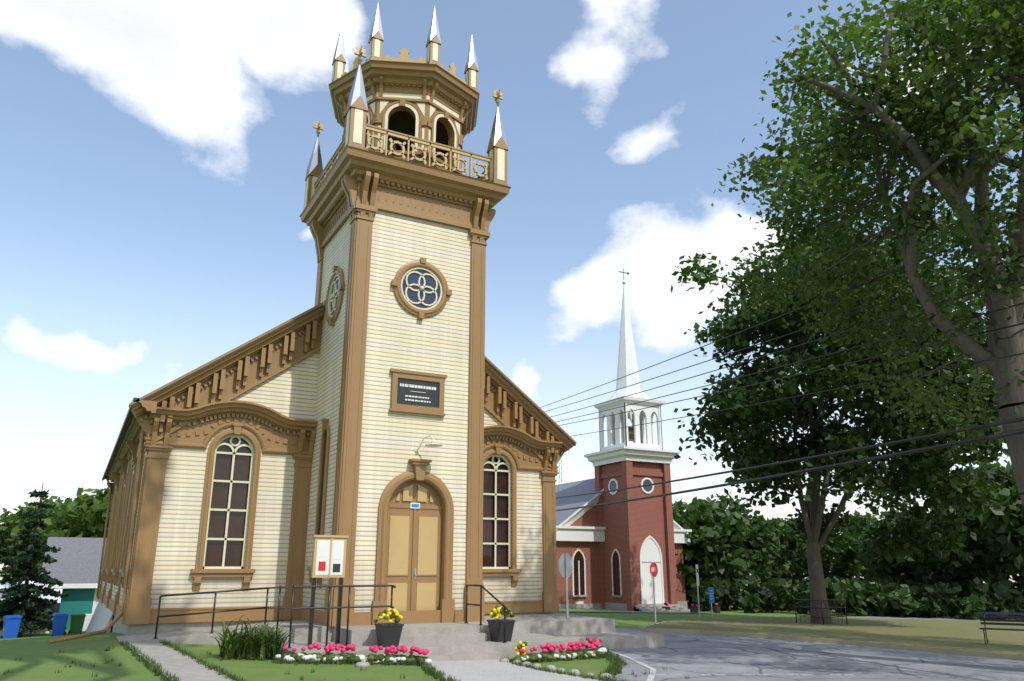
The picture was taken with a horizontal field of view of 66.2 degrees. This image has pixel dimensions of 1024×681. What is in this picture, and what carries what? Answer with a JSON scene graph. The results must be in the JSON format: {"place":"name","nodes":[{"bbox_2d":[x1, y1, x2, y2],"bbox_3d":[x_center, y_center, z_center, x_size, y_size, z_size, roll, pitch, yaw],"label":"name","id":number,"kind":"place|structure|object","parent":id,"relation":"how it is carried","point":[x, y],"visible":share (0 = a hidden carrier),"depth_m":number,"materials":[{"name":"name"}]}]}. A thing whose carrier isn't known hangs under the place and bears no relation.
{"place":"outdoors","nodes":[
{"label":"outdoors","id":0,"kind":"place"},
{"bbox_2d":[299,145,510,626],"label":"church tower","id":1,"kind":"structure","parent":0,"point":[396,487],"depth_m":20.95,"materials":[{"name":"beige wood"}]},
{"bbox_2d":[304,3,508,207],"bbox_3d":[-3.422,-6.974,25.054,5.022,5.630,5.022,9,-18,-27],"label":"belfry","id":2,"kind":"object","parent":1,"relation":"attached to","point":[420,110],"visible":0.65,"depth_m":23.33,"materials":[{"name":"brown wood"}]},
{"bbox_2d":[0,573,1015,680],"bbox_3d":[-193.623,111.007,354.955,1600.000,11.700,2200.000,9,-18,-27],"label":"ground","id":3,"kind":"structure","parent":0,"point":[42,659],"depth_m":14.92,"materials":[{"name":"green plant"}]},
{"bbox_2d":[0,615,22,638],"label":"blue bin","id":4,"kind":"object","parent":3,"relation":"on","point":[11,624],"visible":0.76,"depth_m":36.09,"materials":[{"name":"plastic"}]},
{"bbox_2d":[0,482,69,636],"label":"spruce tree","id":5,"kind":"object","parent":3,"relation":"on","point":[26,594],"visible":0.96,"depth_m":38.48,"materials":[{"name":"green plant"}]},
{"bbox_2d":[0,537,106,635],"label":"buildings","id":6,"kind":"structure","parent":3,"relation":"on","point":[75,569],"depth_m":43.00,"materials":[{"name":"grey"}]},
{"bbox_2d":[0,487,111,577],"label":"trees","id":7,"kind":"object","parent":3,"relation":"on","point":[82,516],"visible":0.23,"depth_m":57.26,"materials":[{"name":"green plant"}]},
{"bbox_2d":[51,613,68,635],"bbox_3d":[-21.955,13.790,38.091,0.648,1.045,0.776,7,-18,-23],"label":"blue bin","id":8,"kind":"object","parent":3,"relation":"on","point":[59,623],"visible":0.94,"depth_m":37.83,"materials":[{"name":"plastic"}]},
{"bbox_2d":[68,614,85,633],"bbox_3d":[-21.530,14.041,38.844,0.626,0.945,0.751,10,-19,-32],"label":"green bin","id":9,"kind":"object","parent":3,"relation":"on","point":[76,623],"visible":1,"depth_m":38.62,"materials":[{"name":"plastic"}]},
{"bbox_2d":[48,302,576,643],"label":"church nave","id":10,"kind":"structure","parent":3,"relation":"on","point":[208,470],"depth_m":21.48,"materials":[{"name":"beige wood"}]},
{"bbox_2d":[307,535,348,645],"bbox_3d":[-4.172,5.610,17.708,0.800,2.360,0.200,9,-18,-27],"label":"notice board","id":11,"kind":"object","parent":3,"relation":"on","point":[328,556],"visible":0.94,"depth_m":17.78,"materials":[{"name":"white metal"}]},
{"bbox_2d":[3,638,689,680],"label":"grass tufts","id":12,"kind":"object","parent":3,"relation":"on","point":[615,668],"visible":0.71,"depth_m":14.97,"materials":[{"name":"green plant"}]},
{"bbox_2d":[85,600,663,680],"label":"walkway","id":13,"kind":"structure","parent":3,"relation":"on","point":[468,651],"depth_m":18.00,"materials":[{"name":"concrete"}]},
{"bbox_2d":[153,584,509,648],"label":"railings","id":14,"kind":"object","parent":13,"relation":"on","point":[348,606],"visible":0.83,"depth_m":17.93,"materials":[{"name":"black metal"}]},
{"bbox_2d":[194,606,606,663],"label":"flowers and plants","id":15,"kind":"object","parent":13,"relation":"on","point":[250,644],"visible":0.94,"depth_m":15.88,"materials":[{"name":"green plant"}]},
{"bbox_2d":[558,553,572,618],"bbox_3d":[1.561,7.307,22.296,0.064,2.430,0.660,-14,-21,39],"label":"road sign","id":16,"kind":"object","parent":3,"relation":"on","point":[565,564],"visible":0.88,"depth_m":22.46,"materials":[{"name":"grey metal"}]},
{"bbox_2d":[555,268,720,612],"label":"brick church","id":17,"kind":"structure","parent":3,"relation":"on","point":[613,551],"depth_m":52.87,"materials":[{"name":"brick"}]},
{"bbox_2d":[540,218,1023,510],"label":"power lines","id":18,"kind":"object","parent":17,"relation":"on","point":[978,439],"visible":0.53,"depth_m":23.53,"materials":[{"name":"black rubber"}]},
{"bbox_2d":[649,562,657,623],"bbox_3d":[5.782,10.289,31.898,0.069,2.510,0.620,-14,-21,39],"label":"stop sign","id":19,"kind":"object","parent":3,"relation":"on","point":[653,567],"visible":0.98,"depth_m":32.01,"materials":[{"name":"red metal"}]},
{"bbox_2d":[696,564,699,616],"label":"white sign","id":20,"kind":"object","parent":3,"relation":"on","point":[697,575],"visible":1,"depth_m":43.74,"materials":[{"name":"metal"}]},
{"bbox_2d":[708,587,714,616],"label":"blue sign","id":21,"kind":"object","parent":3,"relation":"on","point":[711,594],"visible":1,"depth_m":44.30,"materials":[{"name":"blue metal"}]},
{"bbox_2d":[794,599,847,623],"bbox_3d":[13.941,12.262,35.479,1.543,1.050,1.550,9,-18,-27],"label":"bench","id":22,"kind":"object","parent":3,"relation":"on","point":[821,608],"visible":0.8,"depth_m":35.18,"materials":[{"name":"black metal"}]},
{"bbox_2d":[670,181,1018,623],"bbox_3d":[15.489,2.922,38.071,17.497,21.115,16.262,9,-18,-27],"label":"maple tree","id":23,"kind":"object","parent":3,"relation":"on","point":[918,474],"visible":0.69,"depth_m":34.62,"materials":[{"name":"green plant"}]},
{"bbox_2d":[672,460,1023,619],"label":"trees","id":24,"kind":"object","parent":3,"relation":"on","point":[730,549],"visible":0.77,"depth_m":53.32,"materials":[{"name":"green plant"}]},
{"bbox_2d":[711,0,1023,505],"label":"tree","id":25,"kind":"object","parent":3,"relation":"on","point":[952,125],"visible":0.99,"depth_m":19.18,"materials":[{"name":"green plant"}]},
{"bbox_2d":[979,612,1023,643],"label":"bench","id":26,"kind":"object","parent":3,"relation":"on","point":[1000,620],"visible":1,"depth_m":23.99,"materials":[{"name":"black metal"}]},
{"bbox_2d":[0,0,1022,582],"label":"sky","id":27,"kind":"structure","parent":0,"point":[155,155],"materials":[{"name":"blue"}]},
{"bbox_2d":[609,614,1023,680],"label":"roads","id":28,"kind":"structure","parent":0,"point":[903,648],"depth_m":20.90,"materials":[{"name":"grey asphalt"}]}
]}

